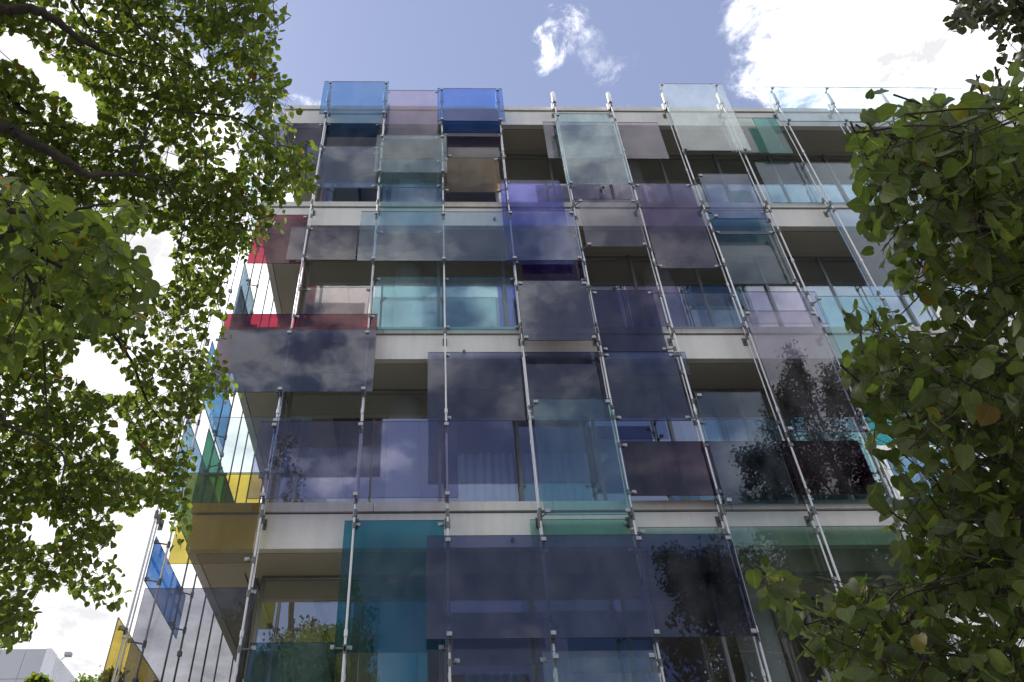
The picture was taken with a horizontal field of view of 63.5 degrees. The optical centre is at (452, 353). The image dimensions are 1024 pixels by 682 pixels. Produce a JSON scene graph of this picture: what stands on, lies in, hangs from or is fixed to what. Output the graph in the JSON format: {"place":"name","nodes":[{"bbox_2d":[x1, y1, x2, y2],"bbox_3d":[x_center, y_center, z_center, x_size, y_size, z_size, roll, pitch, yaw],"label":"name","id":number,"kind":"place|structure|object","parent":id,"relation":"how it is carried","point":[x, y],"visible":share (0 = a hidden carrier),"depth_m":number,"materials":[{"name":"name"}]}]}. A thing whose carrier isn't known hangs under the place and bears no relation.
{"place":"outdoors","nodes":[
{"label":"outdoors","id":0,"kind":"place"},
{"bbox_2d":[0,0,1023,681],"label":"sky","id":1,"kind":"structure","parent":0,"point":[580,51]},
{"bbox_2d":[185,105,1023,681],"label":"office building","id":2,"kind":"structure","parent":0,"point":[291,623],"depth_m":16.16,"materials":[{"name":"stone"}]},
{"bbox_2d":[239,578,270,681],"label":"window","id":3,"kind":"structure","parent":2,"relation":"in","point":[265,620],"depth_m":12.57,"materials":[{"name":"metal"}]},
{"bbox_2d":[262,622,283,681],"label":"window","id":4,"kind":"structure","parent":2,"relation":"in","point":[273,658],"depth_m":13.50,"materials":[{"name":"glass"}]},
{"bbox_2d":[267,392,295,502],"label":"window","id":5,"kind":"structure","parent":2,"relation":"in","point":[290,442],"depth_m":14.52,"materials":[{"name":"glass"}]},
{"bbox_2d":[246,575,339,681],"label":"window","id":6,"kind":"structure","parent":2,"relation":"in","point":[249,673],"depth_m":11.94,"materials":[{"name":"metal"}]},
{"bbox_2d":[273,392,315,502],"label":"window","id":7,"kind":"structure","parent":2,"relation":"in","point":[291,393],"depth_m":13.77,"materials":[{"name":"metal"}]},
{"bbox_2d":[287,442,304,502],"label":"window","id":8,"kind":"structure","parent":2,"relation":"in","point":[297,485],"depth_m":15.89,"materials":[{"name":"glass"}]},
{"bbox_2d":[297,259,313,313],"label":"window","id":9,"kind":"structure","parent":2,"relation":"in","point":[310,306],"depth_m":17.02,"materials":[{"name":"glass"}]},
{"bbox_2d":[315,156,327,200],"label":"window","id":10,"kind":"structure","parent":2,"relation":"in","point":[325,198],"depth_m":19.50,"materials":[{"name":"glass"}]},
{"bbox_2d":[302,255,372,313],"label":"window","id":11,"kind":"structure","parent":2,"relation":"in","point":[312,257],"depth_m":17.04,"materials":[{"name":"metal"}]},
{"bbox_2d":[358,389,437,499],"bbox_3d":[-0.907,1.755,13.639,1.323,3.018,0.085,0,-43,-1],"label":"window","id":12,"kind":"structure","parent":2,"relation":"in","point":[374,390],"depth_m":14.64,"materials":[{"name":"metal"}]},
{"bbox_2d":[371,255,436,313],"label":"window","id":13,"kind":"structure","parent":2,"relation":"in","point":[376,257],"depth_m":17.09,"materials":[{"name":"metal"}]},
{"bbox_2d":[436,154,495,201],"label":"window","id":14,"kind":"structure","parent":2,"relation":"in","point":[437,155],"depth_m":19.62,"materials":[{"name":"metal"}]},
{"bbox_2d":[437,256,506,326],"bbox_3d":[0.356,-0.892,16.123,1.323,3.033,0.060,0,-43,-1],"label":"window","id":15,"kind":"structure","parent":2,"relation":"in","point":[438,257],"depth_m":16.95,"materials":[{"name":"metal"}]},
{"bbox_2d":[438,389,520,501],"bbox_3d":[0.417,1.761,13.679,1.323,3.018,0.060,0,-43,-1],"label":"window","id":16,"kind":"structure","parent":2,"relation":"in","point":[439,390],"depth_m":14.28,"materials":[{"name":"metal"}]},
{"bbox_2d":[457,452,515,501],"bbox_3d":[0.561,2.393,13.499,0.942,1.820,0.092,0,-43,-1],"label":"curtain","id":17,"kind":"object","parent":2,"relation":"on","point":[485,477],"visible":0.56,"depth_m":13.78,"materials":[{"name":"fabric"}]},
{"bbox_2d":[465,671,525,681],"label":"curtain","id":18,"kind":"object","parent":2,"relation":"on","point":[502,676],"visible":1,"depth_m":11.52,"materials":[{"name":"fabric"}]},
{"bbox_2d":[501,255,520,326],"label":"window","id":19,"kind":"structure","parent":2,"relation":"in","point":[502,257],"depth_m":16.49,"materials":[{"name":"metal"}]},
{"bbox_2d":[492,153,554,201],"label":"window","id":20,"kind":"structure","parent":2,"relation":"in","point":[497,155],"depth_m":19.65,"materials":[{"name":"metal"}]},
{"bbox_2d":[533,638,540,681],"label":"window","id":21,"kind":"structure","parent":2,"relation":"in","point":[536,653],"depth_m":11.36,"materials":[{"name":"metal"}]},
{"bbox_2d":[517,452,593,501],"bbox_3d":[1.720,2.395,13.530,1.220,1.820,0.090,0,-43,-1],"label":"curtain","id":22,"kind":"object","parent":2,"relation":"on","point":[565,477],"visible":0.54,"depth_m":13.81,"materials":[{"name":"fabric"}]},
{"bbox_2d":[512,388,598,500],"bbox_3d":[1.742,1.751,13.701,1.323,3.018,0.085,0,-43,-1],"label":"window","id":23,"kind":"structure","parent":2,"relation":"in","point":[514,390],"depth_m":14.24,"materials":[{"name":"metal"}]},
{"bbox_2d":[547,154,602,201],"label":"window","id":24,"kind":"structure","parent":2,"relation":"in","point":[548,155],"depth_m":19.68,"materials":[{"name":"metal"}]},
{"bbox_2d":[531,657,659,681],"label":"curtain","id":25,"kind":"object","parent":2,"relation":"on","point":[585,669],"visible":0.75,"depth_m":11.61,"materials":[{"name":"fabric"}]},
{"bbox_2d":[586,388,659,500],"bbox_3d":[3.066,1.758,13.741,1.323,3.018,0.060,0,-43,-1],"label":"window","id":26,"kind":"structure","parent":2,"relation":"in","point":[588,390],"depth_m":14.26,"materials":[{"name":"metal"}]},
{"bbox_2d":[602,153,657,201],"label":"window","id":27,"kind":"structure","parent":2,"relation":"in","point":[604,156],"depth_m":19.39,"materials":[{"name":"metal"}]},
{"bbox_2d":[626,638,637,681],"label":"window","id":28,"kind":"structure","parent":2,"relation":"in","point":[635,679],"depth_m":11.40,"materials":[{"name":"metal"}]},
{"bbox_2d":[627,255,690,289],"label":"window","id":29,"kind":"structure","parent":2,"relation":"in","point":[629,258],"depth_m":17.20,"materials":[{"name":"metal"}]},
{"bbox_2d":[657,155,712,201],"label":"window","id":30,"kind":"structure","parent":2,"relation":"in","point":[659,156],"depth_m":19.50,"materials":[{"name":"metal"}]},
{"bbox_2d":[660,387,732,499],"bbox_3d":[4.391,1.747,13.763,1.323,3.018,0.085,0,-43,-1],"label":"window","id":31,"kind":"structure","parent":2,"relation":"in","point":[662,390],"depth_m":14.72,"materials":[{"name":"metal"}]},
{"bbox_2d":[690,256,752,326],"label":"window","id":32,"kind":"structure","parent":2,"relation":"in","point":[692,258],"depth_m":16.93,"materials":[{"name":"metal"}]},
{"bbox_2d":[712,154,766,202],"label":"window","id":33,"kind":"structure","parent":2,"relation":"in","point":[717,165],"depth_m":19.50,"materials":[{"name":"metal"}]},
{"bbox_2d":[719,572,792,681],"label":"window","id":34,"kind":"structure","parent":2,"relation":"in","point":[722,639],"depth_m":11.45,"materials":[{"name":"metal"}]},
{"bbox_2d":[733,388,806,499],"bbox_3d":[5.716,1.754,13.803,1.323,3.018,0.060,0,-43,-1],"label":"window","id":35,"kind":"structure","parent":2,"relation":"in","point":[736,396],"depth_m":14.67,"materials":[{"name":"metal"}]},
{"bbox_2d":[753,255,815,326],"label":"window","id":36,"kind":"structure","parent":2,"relation":"in","point":[755,258],"depth_m":16.88,"materials":[{"name":"metal"}]},
{"bbox_2d":[767,155,821,201],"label":"window","id":37,"kind":"structure","parent":2,"relation":"in","point":[769,157],"depth_m":19.68,"materials":[{"name":"metal"}]},
{"bbox_2d":[806,387,854,498],"bbox_3d":[7.040,1.744,13.824,1.323,3.018,0.085,0,-43,-1],"label":"window","id":38,"kind":"structure","parent":2,"relation":"in","point":[823,428],"depth_m":14.50,"materials":[{"name":"metal"}]},
{"bbox_2d":[792,571,879,681],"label":"window","id":39,"kind":"structure","parent":2,"relation":"in","point":[825,672],"depth_m":12.35,"materials":[{"name":"metal"}]},
{"bbox_2d":[821,154,857,202],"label":"window","id":40,"kind":"structure","parent":2,"relation":"in","point":[838,184],"depth_m":19.32,"materials":[{"name":"metal"}]},
{"bbox_2d":[815,256,877,317],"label":"window","id":41,"kind":"structure","parent":2,"relation":"in","point":[818,258],"depth_m":17.01,"materials":[{"name":"metal"}]},
{"bbox_2d":[878,255,919,326],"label":"window","id":42,"kind":"structure","parent":2,"relation":"in","point":[880,258],"depth_m":16.40,"materials":[{"name":"metal"}]},
{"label":"pavement","id":43,"kind":"structure","parent":0,"visible":0},
{"bbox_2d":[24,671,53,681],"bbox_3d":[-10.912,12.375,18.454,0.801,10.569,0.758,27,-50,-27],"label":"street tree","id":44,"kind":"object","parent":43,"relation":"on","point":[38,677],"visible":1,"depth_m":21.75,"materials":[{"name":"green plant"}]},
{"bbox_2d":[0,175,160,426],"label":"lime tree","id":45,"kind":"object","parent":43,"relation":"on","point":[95,238],"visible":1,"depth_m":3.74,"materials":[{"name":"green plant"}]},
{"bbox_2d":[0,0,320,654],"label":"lime tree","id":46,"kind":"object","parent":43,"relation":"on","point":[25,485],"visible":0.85,"depth_m":7.12,"materials":[{"name":"green plant"}]},
{"bbox_2d":[111,92,284,681],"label":"steel mast","id":47,"kind":"object","parent":43,"relation":"on","point":[158,521],"visible":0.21,"depth_m":11.09,"materials":[{"name":"grey metal"}]},
{"bbox_2d":[132,109,275,681],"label":"steel rod","id":48,"kind":"object","parent":43,"relation":"on","point":[191,448],"visible":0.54,"depth_m":11.65,"materials":[{"name":"white paint"}]},
{"bbox_2d":[100,617,159,681],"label":"glass panel","id":49,"kind":"object","parent":48,"relation":"attached to","point":[123,629],"visible":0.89,"depth_m":10.47,"materials":[{"name":"yellow glass"}]},
{"bbox_2d":[144,536,193,638],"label":"glass panel","id":50,"kind":"object","parent":48,"relation":"attached to","point":[167,600],"visible":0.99,"depth_m":12.12,"materials":[{"name":"blue glass"}]},
{"bbox_2d":[160,161,275,681],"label":"steel rod","id":51,"kind":"object","parent":43,"relation":"on","point":[171,635],"visible":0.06,"depth_m":12.85,"materials":[{"name":"metal"}]},
{"bbox_2d":[191,428,224,504],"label":"glass panel","id":52,"kind":"object","parent":51,"relation":"attached to","point":[208,488],"visible":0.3,"depth_m":13.70,"materials":[{"name":"green glass"}]},
{"bbox_2d":[234,286,247,313],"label":"glass panel","id":53,"kind":"object","parent":51,"relation":"attached to","point":[241,308],"depth_m":16.00,"materials":[{"name":"blue glass"}]},
{"bbox_2d":[173,168,280,681],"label":"steel rod","id":54,"kind":"object","parent":43,"relation":"on","point":[180,652],"visible":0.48,"depth_m":13.00,"materials":[{"name":"metal"}]},
{"bbox_2d":[188,278,269,681],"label":"steel rod","id":55,"kind":"object","parent":43,"relation":"on","point":[228,482],"visible":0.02,"depth_m":14.09,"materials":[{"name":"metal"}]},
{"bbox_2d":[220,476,234,502],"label":"glass panel","id":56,"kind":"object","parent":55,"relation":"attached to","point":[226,496],"visible":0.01,"depth_m":14.74,"materials":[{"name":"green glass"}]},
{"bbox_2d":[200,299,273,681],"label":"steel rod","id":57,"kind":"object","parent":43,"relation":"on","point":[235,502],"depth_m":15.60,"materials":[{"name":"metal"}]},
{"bbox_2d":[233,90,331,681],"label":"steel mast","id":58,"kind":"object","parent":43,"relation":"on","point":[262,524],"visible":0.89,"depth_m":12.25,"materials":[{"name":"grey metal"}]},
{"bbox_2d":[121,587,257,680],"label":"glass panel","id":59,"kind":"object","parent":58,"relation":"attached to","point":[251,592],"visible":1,"depth_m":10.83,"materials":[{"name":"grey"}]},
{"bbox_2d":[167,472,269,563],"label":"glass panel","id":60,"kind":"object","parent":58,"relation":"attached to","point":[253,559],"visible":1,"depth_m":11.60,"materials":[{"name":"yellow"}]},
{"bbox_2d":[247,214,312,263],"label":"glass panel","id":61,"kind":"object","parent":58,"relation":"attached to","point":[273,248],"visible":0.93,"depth_m":15.95,"materials":[{"name":"red"}]},
{"bbox_2d":[206,329,376,397],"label":"glass panel","id":62,"kind":"object","parent":58,"relation":"attached to","point":[280,361],"visible":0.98,"depth_m":13.50,"materials":[{"name":"blue"}]},
{"bbox_2d":[237,642,346,681],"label":"glass panel","id":63,"kind":"object","parent":58,"relation":"attached to","point":[253,648],"visible":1,"depth_m":10.39,"materials":[{"name":"blue"}]},
{"bbox_2d":[223,313,377,362],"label":"glass panel","id":64,"kind":"object","parent":58,"relation":"attached to","point":[301,321],"visible":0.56,"depth_m":14.32,"materials":[{"name":"red glass"}]},
{"bbox_2d":[299,144,382,187],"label":"glass panel","id":65,"kind":"object","parent":58,"relation":"attached to","point":[324,147],"visible":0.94,"depth_m":17.82,"materials":[{"name":"grey"}]},
{"bbox_2d":[321,122,384,155],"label":"glass panel","id":66,"kind":"object","parent":58,"relation":"attached to","point":[350,134],"visible":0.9,"depth_m":18.43,"materials":[{"name":"blue"}]},
{"bbox_2d":[248,421,457,504],"bbox_3d":[-1.431,1.597,12.220,2.996,1.423,0.138,0,-43,-1],"label":"glass panel","id":67,"kind":"object","parent":58,"relation":"attached to","point":[355,494],"visible":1,"depth_m":11.82,"materials":[{"name":"blue"}]},
{"bbox_2d":[341,90,387,681],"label":"steel mast","id":68,"kind":"object","parent":43,"relation":"on","point":[354,516],"visible":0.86,"depth_m":12.45,"materials":[{"name":"grey metal"}]},
{"bbox_2d":[334,520,451,653],"bbox_3d":[-0.774,3.059,10.992,1.482,1.948,0.116,0,-43,-1],"label":"glass panel","id":69,"kind":"object","parent":68,"relation":"attached to","point":[387,607],"visible":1,"depth_m":10.97,"materials":[{"name":"teal glass"}]},
{"bbox_2d":[357,211,507,263],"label":"glass panel","id":70,"kind":"object","parent":68,"relation":"attached to","point":[373,260],"visible":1,"depth_m":16.24,"materials":[{"name":"grey"}]},
{"bbox_2d":[373,276,519,329],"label":"glass panel","id":71,"kind":"object","parent":68,"relation":"attached to","point":[517,327],"visible":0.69,"depth_m":14.48,"materials":[{"name":"teal"}]},
{"bbox_2d":[439,91,450,681],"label":"steel mast","id":72,"kind":"object","parent":43,"relation":"on","point":[441,101],"visible":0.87,"depth_m":13.88,"materials":[{"name":"grey metal"}]},
{"bbox_2d":[376,182,444,234],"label":"glass panel","id":73,"kind":"object","parent":72,"relation":"attached to","point":[381,232],"visible":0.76,"depth_m":16.23,"materials":[{"name":"teal"}]},
{"bbox_2d":[441,107,502,136],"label":"glass panel","id":74,"kind":"object","parent":72,"relation":"attached to","point":[470,122],"visible":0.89,"depth_m":18.70,"materials":[{"name":"blue glass"}]},
{"bbox_2d":[427,352,612,420],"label":"glass panel","id":75,"kind":"object","parent":72,"relation":"attached to","point":[532,417],"visible":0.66,"depth_m":13.14,"materials":[{"name":"grey"}]},
{"bbox_2d":[426,534,760,644],"bbox_3d":[1.781,3.093,10.912,4.265,1.506,0.138,0,-43,-1],"label":"glass panel","id":76,"kind":"object","parent":72,"relation":"attached to","point":[655,586],"visible":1,"depth_m":10.85,"materials":[{"name":"blue glass"}]},
{"bbox_2d":[495,91,558,681],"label":"steel mast","id":77,"kind":"object","parent":43,"relation":"on","point":[520,339],"visible":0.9,"depth_m":13.58,"materials":[{"name":"grey metal"}]},
{"bbox_2d":[502,210,585,265],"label":"glass panel","id":78,"kind":"object","parent":77,"relation":"attached to","point":[570,212],"visible":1,"depth_m":15.50,"materials":[{"name":"blue"}]},
{"bbox_2d":[516,281,601,345],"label":"glass panel","id":79,"kind":"object","parent":77,"relation":"attached to","point":[555,310],"visible":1,"depth_m":14.37,"materials":[{"name":"grey"}]},
{"bbox_2d":[528,398,634,520],"bbox_3d":[1.880,1.540,12.346,1.367,2.159,0.138,0,-43,-1],"label":"glass panel","id":80,"kind":"object","parent":77,"relation":"attached to","point":[627,510],"visible":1,"depth_m":12.27,"materials":[{"name":"teal"}]},
{"bbox_2d":[542,650,662,680],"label":"glass panel","id":81,"kind":"object","parent":77,"relation":"attached to","point":[651,655],"visible":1,"depth_m":10.25,"materials":[{"name":"blue"}]},
{"bbox_2d":[550,91,664,681],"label":"steel mast","id":82,"kind":"object","parent":43,"relation":"on","point":[554,102],"visible":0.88,"depth_m":13.81,"materials":[{"name":"grey metal"}]},
{"bbox_2d":[518,234,586,280],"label":"glass panel","id":83,"kind":"object","parent":82,"relation":"attached to","point":[546,246],"visible":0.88,"depth_m":15.81,"materials":[{"name":"purple"}]},
{"bbox_2d":[554,113,635,189],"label":"glass panel","id":84,"kind":"object","parent":82,"relation":"attached to","point":[571,182],"visible":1,"depth_m":17.19,"materials":[{"name":"teal"}]},
{"bbox_2d":[542,120,669,158],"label":"glass panel","id":85,"kind":"object","parent":82,"relation":"attached to","point":[562,155],"visible":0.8,"depth_m":18.10,"materials":[{"name":"grey glass"}]},
{"bbox_2d":[573,199,652,251],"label":"glass panel","id":86,"kind":"object","parent":82,"relation":"attached to","point":[589,244],"visible":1,"depth_m":15.64,"materials":[{"name":"grey"}]},
{"bbox_2d":[588,290,676,351],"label":"glass panel","id":87,"kind":"object","parent":82,"relation":"attached to","point":[628,320],"visible":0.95,"depth_m":14.65,"materials":[{"name":"blue"}]},
{"bbox_2d":[617,440,874,495],"bbox_3d":[4.396,1.705,12.354,3.768,1.015,0.116,0,-43,-1],"label":"glass panel","id":88,"kind":"object","parent":82,"relation":"attached to","point":[667,468],"visible":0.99,"depth_m":12.38,"materials":[{"name":"purple"}]},
{"bbox_2d":[631,525,918,583],"bbox_3d":[4.530,2.814,11.532,3.996,0.927,0.106,0,-43,-1],"label":"glass panel","id":89,"kind":"object","parent":82,"relation":"attached to","point":[816,531],"visible":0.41,"depth_m":11.77,"materials":[{"name":"green"}]},
{"bbox_2d":[606,92,771,681],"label":"steel mast","id":90,"kind":"object","parent":43,"relation":"on","point":[719,520],"visible":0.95,"depth_m":13.89,"materials":[{"name":"grey metal"}]},
{"bbox_2d":[600,352,699,420],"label":"glass panel","id":91,"kind":"object","parent":90,"relation":"attached to","point":[618,418],"visible":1,"depth_m":13.12,"materials":[{"name":"blue"}]},
{"bbox_2d":[631,182,726,268],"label":"glass panel","id":92,"kind":"object","parent":90,"relation":"attached to","point":[687,185],"visible":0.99,"depth_m":16.09,"materials":[{"name":"purple"}]},
{"bbox_2d":[691,392,798,507],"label":"glass panel","id":93,"kind":"object","parent":90,"relation":"attached to","point":[728,500],"visible":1,"depth_m":12.64,"materials":[{"name":"blue"}]},
{"bbox_2d":[661,92,859,636],"bbox_3d":[5.148,0.997,13.134,0.104,19.356,0.331,0,-43,-1],"label":"steel mast","id":94,"kind":"object","parent":43,"relation":"on","point":[808,519],"visible":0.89,"depth_m":14.00,"materials":[{"name":"grey metal"}]},
{"bbox_2d":[659,83,751,155],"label":"glass panel","id":95,"kind":"object","parent":94,"relation":"attached to","point":[685,148],"visible":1,"depth_m":18.58,"materials":[{"name":"grey"}]},
{"bbox_2d":[704,209,780,234],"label":"glass panel","id":96,"kind":"object","parent":94,"relation":"attached to","point":[718,232],"visible":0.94,"depth_m":16.29,"materials":[{"name":"blue"}]},
{"bbox_2d":[693,419,894,504],"bbox_3d":[5.189,1.630,12.638,2.739,1.625,0.106,0,-43,-1],"label":"glass panel","id":97,"kind":"object","parent":94,"relation":"attached to","point":[805,500],"visible":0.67,"depth_m":12.49,"materials":[{"name":"grey"}]},
{"bbox_2d":[743,311,872,437],"bbox_3d":[5.794,0.276,13.597,1.367,2.701,0.138,0,-43,-1],"label":"glass panel","id":98,"kind":"object","parent":94,"relation":"attached to","point":[791,428],"visible":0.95,"depth_m":13.45,"materials":[{"name":"grey"}]},
{"bbox_2d":[716,92,960,650],"bbox_3d":[6.462,0.995,13.164,0.104,19.356,0.331,0,-43,-1],"label":"steel mast","id":99,"kind":"object","parent":43,"relation":"on","point":[720,106],"visible":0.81,"depth_m":15.21,"materials":[{"name":"grey metal"}]},
{"bbox_2d":[810,296,907,395],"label":"glass panel","id":100,"kind":"object","parent":99,"relation":"attached to","point":[882,298],"visible":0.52,"depth_m":14.72,"materials":[{"name":"teal"}]},
{"bbox_2d":[855,410,937,444],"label":"glass panel","id":101,"kind":"object","parent":99,"relation":"attached to","point":[883,437],"visible":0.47,"depth_m":12.96,"materials":[{"name":"teal glass"}]},
{"bbox_2d":[770,93,952,443],"bbox_3d":[7.777,0.993,13.195,0.104,19.356,0.331,0,-43,-1],"label":"steel mast","id":102,"kind":"object","parent":43,"relation":"on","point":[776,106],"visible":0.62,"depth_m":17.02,"materials":[{"name":"silver metal"}]},
{"bbox_2d":[762,86,964,126],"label":"glass panel","id":103,"kind":"object","parent":102,"relation":"attached to","point":[845,119],"visible":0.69,"depth_m":19.66,"materials":[{"name":"grey"}]},
{"bbox_2d":[745,60,1023,681],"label":"lime tree","id":104,"kind":"object","parent":43,"relation":"on","point":[973,200],"visible":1,"depth_m":2.81,"materials":[{"name":"green plant"}]},
{"bbox_2d":[825,93,972,327],"bbox_3d":[9.091,0.991,13.226,0.104,19.356,0.331,0,-43,-1],"label":"steel mast","id":105,"kind":"object","parent":43,"relation":"on","point":[831,106],"visible":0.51,"depth_m":19.36,"materials":[{"name":"silver metal"}]},
{"bbox_2d":[942,0,1023,82],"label":"lime tree","id":106,"kind":"object","parent":43,"relation":"on","point":[972,13],"visible":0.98,"depth_m":8.14,"materials":[{"name":"green plant"}]},
{"label":"ground","id":107,"kind":"structure","parent":0,"visible":0},
{"bbox_2d":[0,648,75,681],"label":"office block","id":108,"kind":"structure","parent":107,"relation":"on","point":[18,665],"depth_m":44.67,"materials":[{"name":"white paint"}]},
{"bbox_2d":[96,664,129,681],"bbox_3d":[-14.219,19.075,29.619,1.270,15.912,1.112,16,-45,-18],"label":"street tree","id":109,"kind":"object","parent":107,"relation":"on","point":[108,675],"visible":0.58,"depth_m":34.47,"materials":[{"name":"green plant"}]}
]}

